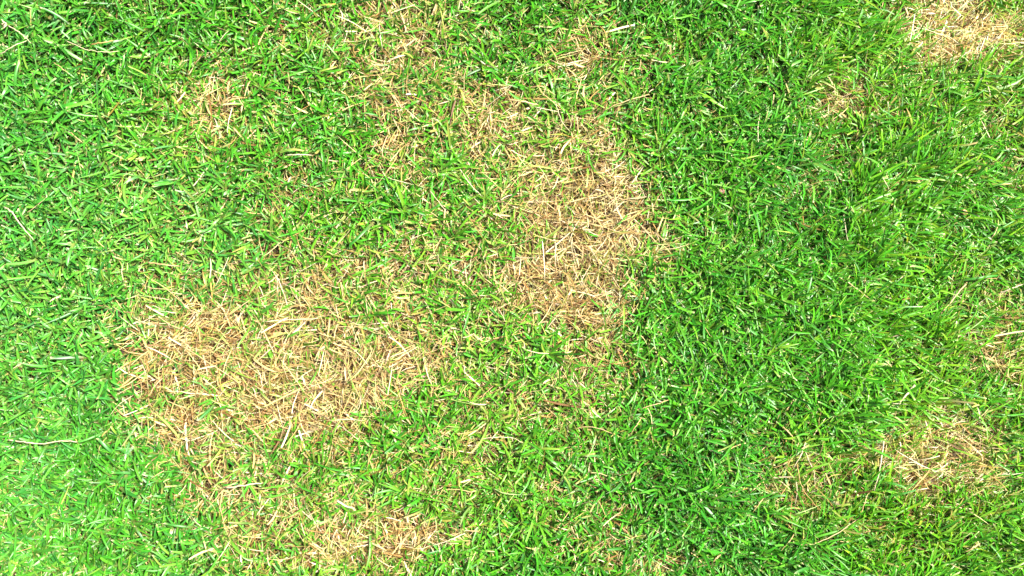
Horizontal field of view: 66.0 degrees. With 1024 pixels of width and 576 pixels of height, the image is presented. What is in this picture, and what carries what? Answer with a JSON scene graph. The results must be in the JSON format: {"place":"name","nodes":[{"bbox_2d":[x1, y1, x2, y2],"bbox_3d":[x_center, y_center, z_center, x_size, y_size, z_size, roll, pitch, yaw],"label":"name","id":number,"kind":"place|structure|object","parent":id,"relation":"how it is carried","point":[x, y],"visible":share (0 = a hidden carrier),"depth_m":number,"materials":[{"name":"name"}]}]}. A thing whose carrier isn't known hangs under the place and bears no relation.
{"place":"outdoors","nodes":[
{"label":"outdoors","id":0,"kind":"place"},
{"bbox_2d":[0,0,1023,575],"bbox_3d":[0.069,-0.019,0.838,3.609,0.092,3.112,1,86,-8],"label":"green grass","id":1,"kind":"structure","parent":0,"point":[764,326],"depth_m":0.86,"materials":[{"name":"green plant"}]},
{"bbox_2d":[0,40,26,53],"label":"dry stalk","id":2,"kind":"object","parent":1,"relation":"on","point":[11,47],"visible":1,"depth_m":0.79,"materials":[{"name":"beige plant"}]},
{"bbox_2d":[1,19,31,43],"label":"dry stalk","id":3,"kind":"object","parent":1,"relation":"on","point":[5,24],"visible":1,"depth_m":0.79,"materials":[{"name":"beige plant"}]},
{"bbox_2d":[3,206,33,239],"bbox_3d":[-0.486,-0.066,0.778,0.005,0.008,0.045,-43,93,-9],"label":"dry stalk","id":4,"kind":"object","parent":1,"relation":"on","point":[18,221],"visible":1,"depth_m":0.78,"materials":[{"name":"beige plant"}]},
{"bbox_2d":[8,439,75,443],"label":"dry stalk","id":5,"kind":"object","parent":1,"relation":"on","point":[39,443],"visible":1,"depth_m":0.77,"materials":[{"name":"beige plant"}]},
{"bbox_2d":[65,40,116,51],"bbox_3d":[-0.427,-0.243,0.798,0.054,0.007,0.008,11,85,-7],"label":"dry stalk","id":6,"kind":"object","parent":1,"relation":"on","point":[86,49],"visible":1,"depth_m":0.80,"materials":[{"name":"beige plant"}]},
{"bbox_2d":[147,262,177,265],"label":"dry stalk","id":7,"kind":"object","parent":1,"relation":"on","point":[160,264],"visible":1,"depth_m":0.79,"materials":[{"name":"beige plant"}]},
{"bbox_2d":[140,72,236,154],"bbox_3d":[-0.332,-0.174,0.819,0.098,0.030,0.104,-12,88,-9],"label":"dead grass patch","id":8,"kind":"object","parent":1,"relation":"on","point":[194,107],"visible":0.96,"depth_m":0.82,"materials":[{"name":"beige plant"}]},
{"bbox_2d":[225,483,261,488],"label":"dry stalk","id":9,"kind":"object","parent":1,"relation":"on","point":[241,485],"visible":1,"depth_m":0.79,"materials":[{"name":"beige plant"}]},
{"bbox_2d":[160,433,333,548],"bbox_3d":[-0.273,0.205,0.799,0.192,0.036,0.120,1,86,-8],"label":"dead grass patch","id":10,"kind":"object","parent":1,"relation":"on","point":[238,494],"visible":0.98,"depth_m":0.80,"materials":[{"name":"beige plant"}]},
{"bbox_2d":[98,237,484,493],"bbox_3d":[-0.221,0.072,0.803,0.402,0.061,0.274,1,86,-8],"label":"dead grass patch","id":11,"kind":"object","parent":1,"relation":"on","point":[272,366],"visible":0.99,"depth_m":0.81,"materials":[{"name":"beige plant"}]},
{"bbox_2d":[181,345,242,385],"bbox_3d":[-0.303,0.077,0.795,0.073,0.007,0.002,34,82,-5],"label":"dry stalk","id":12,"kind":"object","parent":11,"relation":"on","point":[208,362],"visible":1,"depth_m":0.79,"materials":[{"name":"beige plant"}]},
{"bbox_2d":[265,318,318,321],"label":"dry stalk","id":13,"kind":"object","parent":11,"relation":"on","point":[287,319],"visible":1,"depth_m":0.81,"materials":[{"name":"beige plant"}]},
{"bbox_2d":[252,484,489,575],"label":"dead grass patch","id":14,"kind":"object","parent":1,"relation":"on","point":[401,543],"visible":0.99,"depth_m":0.82,"materials":[{"name":"beige plant"}]},
{"bbox_2d":[325,0,553,186],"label":"dead grass patch","id":15,"kind":"object","parent":1,"relation":"on","point":[483,103],"visible":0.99,"depth_m":0.86,"materials":[{"name":"beige plant"}]},
{"bbox_2d":[480,436,522,442],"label":"dry stalk","id":16,"kind":"object","parent":1,"relation":"on","point":[502,437],"visible":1,"depth_m":0.83,"materials":[{"name":"beige plant"}]},
{"bbox_2d":[493,488,525,494],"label":"dry stalk","id":17,"kind":"object","parent":1,"relation":"on","point":[506,493],"visible":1,"depth_m":0.83,"materials":[{"name":"beige plant"}]},
{"bbox_2d":[0,0,1023,575],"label":"scattered thatch","id":18,"kind":"object","parent":1,"relation":"on","point":[390,244],"visible":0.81,"depth_m":0.85,"materials":[{"name":"beige plant"}]},
{"bbox_2d":[508,99,537,104],"bbox_3d":[0.013,-0.203,0.859,0.034,0.007,0.006,1,86,-8],"label":"straw flake","id":19,"kind":"object","parent":1,"relation":"on","point":[521,101],"visible":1,"depth_m":0.86,"materials":[{"name":"beige plant"}]},
{"bbox_2d":[455,388,598,499],"bbox_3d":[0.012,0.156,0.841,0.187,0.040,0.089,-20,89,-9],"label":"dead grass patch","id":20,"kind":"object","parent":1,"relation":"on","point":[554,403],"visible":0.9,"depth_m":0.84,"materials":[{"name":"beige plant"}]},
{"bbox_2d":[463,92,690,377],"bbox_3d":[0.083,-0.061,0.860,0.275,0.051,0.324,1,86,-8],"label":"dead grass patch","id":21,"kind":"object","parent":1,"relation":"on","point":[526,284],"visible":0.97,"depth_m":0.87,"materials":[{"name":"beige plant"}]},
{"bbox_2d":[565,221,617,231],"bbox_3d":[0.090,-0.068,0.861,0.064,0.007,0.003,10,85,-7],"label":"dry stalk","id":22,"kind":"object","parent":21,"relation":"on","point":[591,224],"visible":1,"depth_m":0.86,"materials":[{"name":"beige plant"}]},
{"bbox_2d":[574,426,619,436],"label":"dry stalk","id":23,"kind":"object","parent":1,"relation":"on","point":[594,427],"visible":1,"depth_m":0.84,"materials":[{"name":"beige plant"}]},
{"bbox_2d":[551,23,645,83],"bbox_3d":[0.096,-0.262,0.885,0.115,0.033,0.082,1,86,-8],"label":"dead grass patch","id":24,"kind":"object","parent":1,"relation":"on","point":[585,56],"visible":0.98,"depth_m":0.89,"materials":[{"name":"beige plant"}]},
{"bbox_2d":[603,94,648,110],"bbox_3d":[0.127,-0.207,0.875,0.058,0.007,0.002,-21,89,-9],"label":"dry stalk","id":25,"kind":"object","parent":1,"relation":"on","point":[628,100],"visible":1,"depth_m":0.87,"materials":[{"name":"beige plant"}]},
{"bbox_2d":[575,508,716,575],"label":"dead grass patch","id":26,"kind":"object","parent":1,"relation":"on","point":[639,556],"visible":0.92,"depth_m":0.85,"materials":[{"name":"beige plant"}]},
{"bbox_2d":[759,448,842,527],"bbox_3d":[0.324,0.219,0.884,0.104,0.035,0.106,1,86,-8],"label":"dead grass patch","id":27,"kind":"object","parent":1,"relation":"on","point":[805,477],"visible":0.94,"depth_m":0.89,"materials":[{"name":"beige plant"}]},
{"bbox_2d":[797,464,820,510],"bbox_3d":[0.328,0.225,0.875,0.010,0.007,0.061,-26,90,-9],"label":"dry stalk","id":28,"kind":"object","parent":27,"relation":"on","point":[801,485],"visible":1,"depth_m":0.87,"materials":[{"name":"beige plant"}]},
{"bbox_2d":[801,518,858,544],"bbox_3d":[0.350,0.273,0.875,0.089,0.008,0.009,-16,89,-9],"label":"dry stalk","id":29,"kind":"object","parent":1,"relation":"on","point":[834,534],"visible":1,"depth_m":0.87,"materials":[{"name":"beige plant"}]},
{"bbox_2d":[799,55,930,126],"bbox_3d":[0.403,-0.227,0.920,0.172,0.044,0.106,1,86,-8],"label":"dead grass patch","id":30,"kind":"object","parent":1,"relation":"on","point":[829,98],"visible":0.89,"depth_m":0.92,"materials":[{"name":"beige plant"}]},
{"bbox_2d":[874,441,883,490],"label":"dry stalk","id":31,"kind":"object","parent":1,"relation":"on","point":[880,464],"visible":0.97,"depth_m":0.89,"materials":[{"name":"beige plant"}]},
{"bbox_2d":[858,389,1022,528],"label":"dead grass patch","id":32,"kind":"object","parent":1,"relation":"on","point":[969,441],"visible":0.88,"depth_m":0.91,"materials":[{"name":"beige plant"}]},
{"bbox_2d":[940,282,966,313],"bbox_3d":[0.513,0.012,0.915,0.004,0.007,0.056,45,82,-3],"label":"dry stalk","id":33,"kind":"object","parent":1,"relation":"on","point":[954,297],"visible":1,"depth_m":0.91,"materials":[{"name":"beige plant"}]},
{"bbox_2d":[885,0,1023,78],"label":"dead grass patch","id":34,"kind":"object","parent":1,"relation":"on","point":[997,35],"visible":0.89,"depth_m":0.95,"materials":[{"name":"beige plant"}]},
{"bbox_2d":[968,42,1023,407],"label":"dead grass patch","id":35,"kind":"object","parent":1,"relation":"on","point":[998,354],"visible":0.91,"depth_m":0.93,"materials":[{"name":"beige plant"}]}
]}

